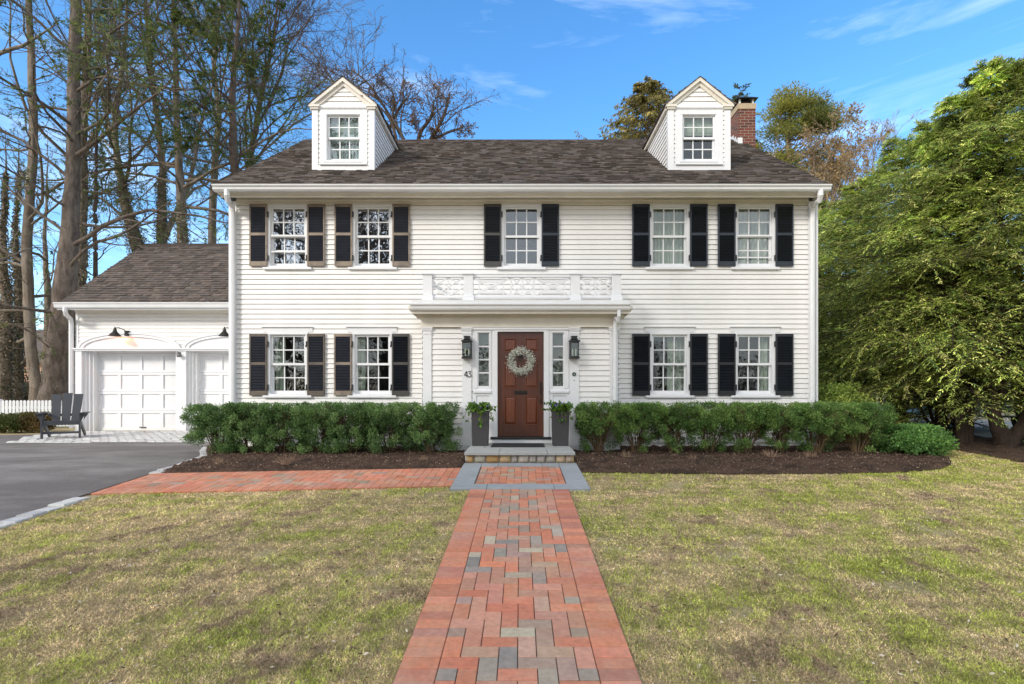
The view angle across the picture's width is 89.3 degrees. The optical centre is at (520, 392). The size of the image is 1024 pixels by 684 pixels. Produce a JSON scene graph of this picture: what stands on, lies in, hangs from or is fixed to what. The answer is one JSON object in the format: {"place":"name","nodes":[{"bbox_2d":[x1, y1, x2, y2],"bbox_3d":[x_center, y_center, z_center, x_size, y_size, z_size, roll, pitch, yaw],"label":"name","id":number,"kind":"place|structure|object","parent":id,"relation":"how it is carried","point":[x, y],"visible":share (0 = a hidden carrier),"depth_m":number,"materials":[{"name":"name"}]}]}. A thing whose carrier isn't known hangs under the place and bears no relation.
{"place":"outdoors","nodes":[
{"label":"outdoors","id":0,"kind":"place"},
{"bbox_2d":[23,330,42,380],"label":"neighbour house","id":1,"kind":"structure","parent":0,"point":[39,343],"depth_m":39.63,"materials":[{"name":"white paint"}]},
{"bbox_2d":[0,434,218,520],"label":"driveway","id":2,"kind":"structure","parent":0,"point":[34,476],"depth_m":7.92,"materials":[{"name":"grey asphalt"}]},
{"bbox_2d":[0,415,1023,683],"bbox_3d":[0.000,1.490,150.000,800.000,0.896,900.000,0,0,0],"label":"ground","id":3,"kind":"structure","parent":0,"point":[444,537],"depth_m":3.79,"materials":[{"name":"plant"}]},
{"bbox_2d":[0,412,20,432],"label":"boxwood shrub","id":4,"kind":"object","parent":3,"relation":"on","point":[2,414],"visible":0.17,"depth_m":13.71,"materials":[{"name":"green plant"}]},
{"bbox_2d":[0,125,24,413],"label":"ivy tree","id":5,"kind":"object","parent":3,"relation":"on","point":[7,366],"visible":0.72,"depth_m":19.43,"materials":[{"name":"brown plant"}]},
{"bbox_2d":[0,411,36,432],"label":"boxwood shrub","id":6,"kind":"object","parent":3,"relation":"on","point":[12,421],"visible":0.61,"depth_m":13.55,"materials":[{"name":"green plant"}]},
{"bbox_2d":[1,104,45,411],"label":"ivy tree","id":7,"kind":"object","parent":3,"relation":"on","point":[20,389],"visible":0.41,"depth_m":20.42,"materials":[{"name":"brown plant"}]},
{"bbox_2d":[24,378,28,411],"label":"woodland","id":8,"kind":"object","parent":3,"relation":"on","point":[27,391],"depth_m":28.24,"materials":[{"name":"brown plant"}]},
{"bbox_2d":[17,411,57,432],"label":"boxwood shrub","id":9,"kind":"object","parent":3,"relation":"on","point":[30,420],"visible":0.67,"depth_m":13.64,"materials":[{"name":"brown plant"}]},
{"bbox_2d":[0,399,74,425],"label":"picket fence","id":10,"kind":"object","parent":3,"relation":"on","point":[22,407],"visible":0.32,"depth_m":15.05,"materials":[{"name":"white paint"}]},
{"bbox_2d":[0,0,75,367],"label":"tree","id":11,"kind":"object","parent":3,"relation":"on","point":[5,50],"visible":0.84,"depth_m":16.32,"materials":[{"name":"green plant"}]},
{"bbox_2d":[9,114,103,380],"bbox_3d":[-20.667,-5.626,22.726,4.309,13.843,2.744,0,0,0],"label":"ivy tree","id":12,"kind":"object","parent":3,"relation":"on","point":[47,305],"visible":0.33,"depth_m":22.93,"materials":[{"name":"brown plant"}]},
{"bbox_2d":[29,114,111,393],"bbox_3d":[-16.939,-4.623,18.875,2.505,11.840,2.307,0,0,0],"label":"ivy tree","id":13,"kind":"object","parent":3,"relation":"on","point":[78,276],"visible":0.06,"depth_m":19.14,"materials":[{"name":"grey plant"}]},
{"bbox_2d":[38,87,149,278],"bbox_3d":[-16.276,-5.407,19.971,3.475,13.329,2.799,0,0,0],"label":"thin tree","id":14,"kind":"object","parent":3,"relation":"on","point":[95,252],"visible":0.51,"depth_m":19.96,"materials":[{"name":"brown plant"}]},
{"bbox_2d":[0,447,206,529],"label":"cobble kerb","id":15,"kind":"structure","parent":3,"relation":"on","point":[15,520],"depth_m":5.61,"materials":[{"name":"stone"}]},
{"bbox_2d":[0,0,207,410],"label":"tree","id":16,"kind":"object","parent":3,"relation":"on","point":[31,359],"visible":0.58,"depth_m":18.50,"materials":[{"name":"brown plant"}]},
{"bbox_2d":[0,0,227,286],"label":"tree","id":17,"kind":"object","parent":3,"relation":"on","point":[84,276],"visible":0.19,"depth_m":20.38,"materials":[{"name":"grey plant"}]},
{"bbox_2d":[0,0,228,413],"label":"tree","id":18,"kind":"object","parent":3,"relation":"on","point":[55,375],"visible":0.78,"depth_m":17.26,"materials":[{"name":"brown plant"}]},
{"bbox_2d":[6,431,225,442],"bbox_3d":[-9.271,1.081,12.625,5.654,0.094,2.926,0,0,0],"label":"cobble apron","id":19,"kind":"object","parent":3,"relation":"on","point":[132,436],"visible":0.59,"depth_m":12.19,"materials":[{"name":"stone"}]},
{"bbox_2d":[34,393,89,438],"bbox_3d":[-10.730,0.548,12.196,0.890,1.072,0.949,0,0,-33],"label":"garden chair","id":20,"kind":"object","parent":19,"relation":"on","point":[76,415],"visible":0.98,"depth_m":12.34,"materials":[{"name":"grey wood"}]},
{"bbox_2d":[0,0,239,254],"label":"tree","id":21,"kind":"object","parent":3,"relation":"on","point":[128,209],"visible":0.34,"depth_m":21.80,"materials":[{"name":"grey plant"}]},
{"bbox_2d":[53,243,228,430],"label":"garage","id":22,"kind":"structure","parent":3,"relation":"on","point":[163,306],"depth_m":14.44,"materials":[{"name":"paint"}]},
{"bbox_2d":[108,327,129,336],"bbox_3d":[-10.856,-1.638,13.976,0.298,0.255,0.455,0,0,12],"label":"barn lamp","id":23,"kind":"object","parent":22,"relation":"attached to","point":[114,333],"visible":1,"depth_m":13.89,"materials":[{"name":"black metal"}]},
{"bbox_2d":[98,353,175,430],"bbox_3d":[-10.605,-0.035,14.465,2.396,2.189,0.091,0,0,0],"label":"garage door","id":24,"kind":"structure","parent":22,"relation":"in","point":[137,391],"depth_m":14.49,"materials":[{"name":"white paint"}]},
{"bbox_2d":[200,353,228,430],"bbox_3d":[-7.771,-0.035,14.484,2.396,2.189,0.051,0,0,0],"label":"garage door","id":25,"kind":"structure","parent":22,"relation":"in","point":[214,367],"depth_m":14.49,"materials":[{"name":"white paint"}]},
{"bbox_2d":[218,327,228,336],"bbox_3d":[-7.919,-1.638,13.976,0.298,0.255,0.455,0,0,12],"label":"barn lamp","id":26,"kind":"object","parent":22,"relation":"attached to","point":[223,333],"visible":0.69,"depth_m":13.85,"materials":[{"name":"black metal"}]},
{"bbox_2d":[0,0,312,242],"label":"tree","id":27,"kind":"object","parent":3,"relation":"on","point":[165,222],"visible":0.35,"depth_m":22.35,"materials":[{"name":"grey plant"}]},
{"bbox_2d":[0,0,331,242],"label":"tree","id":28,"kind":"object","parent":3,"relation":"on","point":[178,139],"visible":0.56,"depth_m":20.51,"materials":[{"name":"green plant"}]},
{"bbox_2d":[137,0,299,175],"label":"tree","id":29,"kind":"object","parent":3,"relation":"on","point":[235,63],"visible":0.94,"depth_m":19.11,"materials":[{"name":"green plant"}]},
{"bbox_2d":[65,0,386,242],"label":"tree","id":30,"kind":"object","parent":3,"relation":"on","point":[214,206],"visible":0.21,"depth_m":26.43,"materials":[{"name":"brown plant"}]},
{"bbox_2d":[82,0,397,176],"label":"tree","id":31,"kind":"object","parent":3,"relation":"on","point":[277,24],"visible":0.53,"depth_m":25.19,"materials":[{"name":"brown plant"}]},
{"bbox_2d":[163,445,465,472],"bbox_3d":[-3.592,1.099,8.970,5.415,0.114,3.060,0,0,0],"label":"mulch bed","id":32,"kind":"object","parent":3,"relation":"on","point":[346,456],"visible":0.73,"depth_m":8.17,"materials":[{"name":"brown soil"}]},
{"bbox_2d":[179,402,249,453],"bbox_3d":[-5.478,0.645,9.415,1.040,0.944,1.022,0,0,0],"label":"yew shrub","id":33,"kind":"object","parent":32,"relation":"on","point":[208,417],"visible":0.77,"depth_m":9.10,"materials":[{"name":"green plant"}]},
{"bbox_2d":[212,457,223,464],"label":"dry perennial","id":34,"kind":"object","parent":32,"relation":"on","point":[218,461],"visible":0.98,"depth_m":7.96,"materials":[{"name":"brown plant"}]},
{"bbox_2d":[218,401,274,453],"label":"yew shrub","id":35,"kind":"object","parent":32,"relation":"on","point":[243,408],"visible":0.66,"depth_m":9.14,"materials":[{"name":"green plant"}]},
{"bbox_2d":[250,401,311,452],"bbox_3d":[-4.309,0.637,9.437,0.982,0.960,1.013,0,0,-11],"label":"yew shrub","id":36,"kind":"object","parent":32,"relation":"on","point":[282,419],"visible":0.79,"depth_m":9.15,"materials":[{"name":"green plant"}]},
{"bbox_2d":[274,454,295,464],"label":"dry perennial","id":37,"kind":"object","parent":32,"relation":"on","point":[284,462],"visible":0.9,"depth_m":7.85,"materials":[{"name":"brown plant"}]},
{"bbox_2d":[289,401,345,453],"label":"yew shrub","id":38,"kind":"object","parent":32,"relation":"on","point":[315,413],"visible":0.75,"depth_m":9.15,"materials":[{"name":"green plant"}]},
{"bbox_2d":[325,400,379,452],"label":"yew shrub","id":39,"kind":"object","parent":32,"relation":"on","point":[346,430],"visible":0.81,"depth_m":9.15,"materials":[{"name":"green plant"}]},
{"bbox_2d":[361,401,418,453],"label":"yew shrub","id":40,"kind":"object","parent":32,"relation":"on","point":[386,417],"visible":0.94,"depth_m":9.18,"materials":[{"name":"green plant"}]},
{"bbox_2d":[401,401,462,451],"bbox_3d":[-1.616,0.631,9.420,1.040,0.974,1.022,0,0,-34],"label":"yew shrub","id":41,"kind":"object","parent":32,"relation":"on","point":[432,416],"visible":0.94,"depth_m":9.19,"materials":[{"name":"green plant"}]},
{"bbox_2d":[86,464,641,683],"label":"brick walkway","id":42,"kind":"structure","parent":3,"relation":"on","point":[428,641],"depth_m":3.68,"materials":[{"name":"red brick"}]},
{"bbox_2d":[270,0,500,138],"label":"oak tree","id":43,"kind":"object","parent":3,"relation":"on","point":[394,122],"visible":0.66,"depth_m":33.99,"materials":[{"name":"brown plant"}]},
{"bbox_2d":[4,466,1023,683],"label":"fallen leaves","id":44,"kind":"object","parent":3,"relation":"on","point":[768,663],"visible":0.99,"depth_m":3.34,"materials":[{"name":"brown plant"}]},
{"bbox_2d":[464,443,574,462],"bbox_3d":[-0.012,1.077,8.887,1.738,0.285,1.535,0,0,0],"label":"stone landing","id":45,"kind":"object","parent":3,"relation":"on","point":[549,453],"visible":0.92,"depth_m":8.19,"materials":[{"name":"grey stone"}]},
{"bbox_2d":[471,411,488,445],"bbox_3d":[-0.708,0.634,9.190,0.301,0.598,0.301,0,0,0],"label":"planter","id":46,"kind":"object","parent":45,"relation":"on","point":[480,436],"visible":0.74,"depth_m":9.05,"materials":[{"name":"grey stone"}]},
{"bbox_2d":[462,401,497,427],"bbox_3d":[-0.717,0.376,9.188,0.646,0.467,0.610,0,0,44],"label":"potted pansy","id":47,"kind":"object","parent":46,"relation":"in","point":[474,406],"visible":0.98,"depth_m":9.04,"materials":[{"name":"green plant"}]},
{"bbox_2d":[491,443,544,446],"bbox_3d":[-0.044,0.925,9.130,0.923,0.018,0.580,0,0,0],"label":"door mat","id":48,"kind":"object","parent":45,"relation":"on","point":[517,445],"depth_m":9.01,"materials":[{"name":"rubber"}]},
{"bbox_2d":[551,411,568,445],"bbox_3d":[0.704,0.634,9.190,0.300,0.598,0.301,0,0,0],"label":"planter","id":49,"kind":"object","parent":45,"relation":"on","point":[560,433],"visible":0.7,"depth_m":9.05,"materials":[{"name":"grey stone"}]},
{"bbox_2d":[541,399,573,422],"bbox_3d":[0.643,0.332,9.201,0.588,0.436,0.691,0,0,0],"label":"potted pansy","id":50,"kind":"object","parent":49,"relation":"in","point":[560,406],"visible":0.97,"depth_m":9.05,"materials":[{"name":"green plant"}]},
{"bbox_2d":[211,76,831,450],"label":"house","id":51,"kind":"structure","parent":3,"relation":"on","point":[672,257],"depth_m":10.35,"materials":[{"name":"paint"}]},
{"bbox_2d":[263,204,311,269],"bbox_3d":[-4.645,-3.107,10.393,0.970,1.315,0.175,0,0,0],"label":"window","id":52,"kind":"structure","parent":51,"relation":"in","point":[271,265],"depth_m":10.36,"materials":[{"name":"white paint"}]},
{"bbox_2d":[262,327,312,397],"bbox_3d":[-4.645,-0.605,10.437,1.020,1.420,0.265,0,0,0],"label":"window","id":53,"kind":"structure","parent":51,"relation":"in","point":[280,333],"depth_m":10.39,"materials":[{"name":"white paint"}]},
{"bbox_2d":[346,327,397,397],"bbox_3d":[-2.960,-0.605,10.436,1.020,1.420,0.263,0,0,0],"label":"window","id":54,"kind":"structure","parent":51,"relation":"in","point":[359,334],"depth_m":10.38,"materials":[{"name":"white paint"}]},
{"bbox_2d":[348,204,396,269],"bbox_3d":[-2.950,-3.107,10.393,0.970,1.315,0.175,0,0,0],"label":"window","id":55,"kind":"structure","parent":51,"relation":"in","point":[355,207],"depth_m":10.38,"materials":[{"name":"white paint"}]},
{"bbox_2d":[461,336,472,358],"bbox_3d":[-0.984,-0.830,9.547,0.200,0.419,0.206,0,0,0],"label":"wall lantern","id":56,"kind":"object","parent":51,"relation":"attached to","point":[466,341],"depth_m":9.51,"materials":[{"name":"black metal"}]},
{"bbox_2d":[490,332,550,439],"bbox_3d":[0.007,-0.131,9.700,1.134,2.010,0.140,0,0,0],"label":"front door","id":57,"kind":"structure","parent":51,"relation":"in","point":[520,398],"depth_m":9.72,"materials":[{"name":"brown wood"}]},
{"bbox_2d":[506,345,536,376],"bbox_3d":[0.007,-0.578,9.657,0.599,0.622,0.161,0,0,0],"label":"wreath","id":58,"kind":"object","parent":51,"relation":"attached to","point":[512,365],"visible":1,"depth_m":9.64,"materials":[{"name":"white plant"}]},
{"bbox_2d":[497,204,545,269],"bbox_3d":[0.020,-3.107,10.393,0.970,1.315,0.175,0,0,0],"label":"window","id":59,"kind":"structure","parent":51,"relation":"in","point":[504,207],"depth_m":10.38,"materials":[{"name":"white paint"}]},
{"bbox_2d":[568,336,579,358],"bbox_3d":[0.989,-0.830,9.547,0.200,0.419,0.206,0,0,0],"label":"wall lantern","id":60,"kind":"object","parent":51,"relation":"attached to","point":[573,341],"depth_m":9.51,"materials":[{"name":"black metal"}]},
{"bbox_2d":[645,204,693,269],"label":"window","id":61,"kind":"structure","parent":51,"relation":"in","point":[669,223],"depth_m":10.51,"materials":[{"name":"white paint"}]},
{"bbox_2d":[644,327,695,397],"bbox_3d":[2.977,-0.605,10.456,1.020,1.420,0.302,0,0,0],"label":"window","id":62,"kind":"structure","parent":51,"relation":"in","point":[678,338],"depth_m":10.39,"materials":[{"name":"white paint"}]},
{"bbox_2d":[730,204,779,269],"bbox_3d":[4.680,-3.107,10.456,0.970,1.315,0.301,0,0,0],"label":"window","id":63,"kind":"structure","parent":51,"relation":"in","point":[758,236],"depth_m":10.43,"materials":[{"name":"white paint"}]},
{"bbox_2d":[729,327,780,397],"bbox_3d":[4.680,-0.605,10.440,1.020,1.420,0.269,0,0,0],"label":"window","id":64,"kind":"structure","parent":51,"relation":"in","point":[765,377],"depth_m":10.39,"materials":[{"name":"white paint"}]},
{"bbox_2d":[575,75,757,141],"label":"tree","id":65,"kind":"object","parent":3,"relation":"on","point":[657,97],"visible":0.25,"depth_m":29.32,"materials":[{"name":"green plant"}]},
{"bbox_2d":[732,83,759,133],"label":"fir tree","id":66,"kind":"object","parent":3,"relation":"on","point":[740,94],"visible":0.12,"depth_m":35.81,"materials":[{"name":"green plant"}]},
{"bbox_2d":[573,440,951,473],"bbox_3d":[4.168,1.093,9.500,6.565,0.129,4.200,0,0,0],"label":"mulch bed","id":67,"kind":"object","parent":3,"relation":"on","point":[651,466],"visible":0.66,"depth_m":8.14,"materials":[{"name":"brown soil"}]},
{"bbox_2d":[574,400,630,452],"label":"yew shrub","id":68,"kind":"object","parent":67,"relation":"on","point":[589,416],"visible":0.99,"depth_m":9.17,"materials":[{"name":"green plant"}]},
{"bbox_2d":[613,401,661,452],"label":"yew shrub","id":69,"kind":"object","parent":67,"relation":"on","point":[642,416],"visible":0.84,"depth_m":9.15,"materials":[{"name":"green plant"}]},
{"bbox_2d":[646,401,704,453],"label":"yew shrub","id":70,"kind":"object","parent":67,"relation":"on","point":[674,417],"visible":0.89,"depth_m":9.15,"materials":[{"name":"green plant"}]},
{"bbox_2d":[685,400,737,451],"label":"yew shrub","id":71,"kind":"object","parent":67,"relation":"on","point":[713,420],"visible":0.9,"depth_m":9.14,"materials":[{"name":"green plant"}]},
{"bbox_2d":[717,400,780,452],"bbox_3d":[4.079,0.627,9.385,0.985,0.983,0.986,0,0,0],"label":"yew shrub","id":72,"kind":"object","parent":67,"relation":"on","point":[747,418],"visible":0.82,"depth_m":9.14,"materials":[{"name":"green plant"}]},
{"bbox_2d":[762,449,782,456],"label":"dry perennial","id":73,"kind":"object","parent":67,"relation":"on","point":[767,454],"visible":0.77,"depth_m":8.70,"materials":[{"name":"brown plant"}]},
{"bbox_2d":[753,401,817,452],"bbox_3d":[4.727,0.633,9.376,0.933,0.970,1.003,0,0,2],"label":"yew shrub","id":74,"kind":"object","parent":67,"relation":"on","point":[785,419],"visible":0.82,"depth_m":9.10,"materials":[{"name":"green plant"}]},
{"bbox_2d":[805,452,817,457],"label":"dry perennial","id":75,"kind":"object","parent":67,"relation":"on","point":[812,455],"visible":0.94,"depth_m":8.66,"materials":[{"name":"brown plant"}]},
{"bbox_2d":[786,400,856,452],"bbox_3d":[5.364,0.621,9.358,0.990,0.999,1.061,0,0,-17],"label":"yew shrub","id":76,"kind":"object","parent":67,"relation":"on","point":[823,419],"visible":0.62,"depth_m":9.16,"materials":[{"name":"green plant"}]},
{"bbox_2d":[818,379,876,442],"bbox_3d":[6.753,0.439,10.902,1.428,1.429,1.313,0,0,0],"label":"azalea shrub","id":77,"kind":"object","parent":67,"relation":"on","point":[839,393],"visible":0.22,"depth_m":10.73,"materials":[{"name":"green plant"}]},
{"bbox_2d":[823,400,897,452],"bbox_3d":[6.105,0.627,9.375,1.142,0.983,0.986,0,0,14],"label":"yew shrub","id":78,"kind":"object","parent":67,"relation":"on","point":[866,417],"visible":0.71,"depth_m":9.15,"materials":[{"name":"green plant"}]},
{"bbox_2d":[870,422,959,456],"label":"juniper shrub","id":79,"kind":"object","parent":67,"relation":"on","point":[911,438],"visible":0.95,"depth_m":8.94,"materials":[{"name":"green plant"}]},
{"bbox_2d":[755,80,858,199],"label":"pine tree","id":80,"kind":"object","parent":3,"relation":"on","point":[790,105],"visible":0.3,"depth_m":25.53,"materials":[{"name":"green plant"}]},
{"bbox_2d":[760,101,911,302],"bbox_3d":[13.724,-5.885,23.188,8.603,14.147,7.115,0,0,35],"label":"larch tree","id":81,"kind":"object","parent":3,"relation":"on","point":[843,158],"visible":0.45,"depth_m":23.36,"materials":[{"name":"brown plant"}]},
{"bbox_2d":[818,200,916,397],"bbox_3d":[10.946,-2.701,18.528,7.415,8.065,7.366,0,0,-29],"label":"hemlock tree","id":82,"kind":"object","parent":3,"relation":"on","point":[820,221],"visible":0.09,"depth_m":17.79,"materials":[{"name":"green plant"}]},
{"bbox_2d":[818,176,931,420],"bbox_3d":[10.614,-2.694,16.399,7.137,7.930,6.950,0,0,-25],"label":"hemlock tree","id":83,"kind":"object","parent":3,"relation":"on","point":[850,190],"visible":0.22,"depth_m":15.88,"materials":[{"name":"green plant"}]},
{"bbox_2d":[822,109,928,345],"bbox_3d":[16.797,-6.103,26.717,5.959,14.576,6.071,0,0,17],"label":"larch tree","id":84,"kind":"object","parent":3,"relation":"on","point":[880,135],"visible":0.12,"depth_m":25.16,"materials":[{"name":"brown plant"}]},
{"bbox_2d":[818,132,1014,430],"bbox_3d":[10.066,-2.567,13.713,7.666,8.794,7.477,0,0,21],"label":"hemlock tree","id":85,"kind":"object","parent":3,"relation":"on","point":[876,176],"visible":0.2,"depth_m":14.14,"materials":[{"name":"green plant"}]},
{"bbox_2d":[818,73,1023,443],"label":"hemlock tree","id":86,"kind":"object","parent":3,"relation":"on","point":[964,433],"visible":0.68,"depth_m":10.55,"materials":[{"name":"green plant"}]},
{"bbox_2d":[818,114,1023,441],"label":"hemlock tree","id":87,"kind":"object","parent":3,"relation":"on","point":[943,421],"visible":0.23,"depth_m":11.69,"materials":[{"name":"green plant"}]},
{"bbox_2d":[836,53,1023,447],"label":"hemlock tree","id":88,"kind":"object","parent":3,"relation":"on","point":[997,76],"visible":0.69,"depth_m":10.21,"materials":[{"name":"green plant"}]},
{"bbox_2d":[865,423,1023,461],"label":"mulch bed","id":89,"kind":"object","parent":3,"relation":"on","point":[988,449],"visible":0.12,"depth_m":9.78,"materials":[{"name":"brown soil"}]},
{"bbox_2d":[876,56,1023,439],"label":"hemlock tree","id":90,"kind":"object","parent":3,"relation":"on","point":[917,414],"visible":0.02,"depth_m":11.79,"materials":[{"name":"green plant"}]},
{"bbox_2d":[0,0,1023,329],"label":"sky","id":91,"kind":"structure","parent":0,"point":[557,69],"materials":[{"name":"blue"}]},
{"bbox_2d":[450,463,590,490],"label":"bluestone paving","id":92,"kind":"structure","parent":0,"point":[467,475],"depth_m":6.98,"materials":[{"name":"grey stone"}]},
{"bbox_2d":[887,418,1022,441],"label":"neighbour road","id":93,"kind":"structure","parent":0,"point":[982,432],"depth_m":15.06,"materials":[{"name":"grey asphalt"}]},
{"bbox_2d":[889,383,1015,429],"bbox_3d":[13.093,0.188,15.566,2.240,1.720,4.710,0,0,12],"label":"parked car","id":94,"kind":"object","parent":93,"relation":"on","point":[952,423],"visible":0.05,"depth_m":14.15,"materials":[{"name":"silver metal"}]}
]}

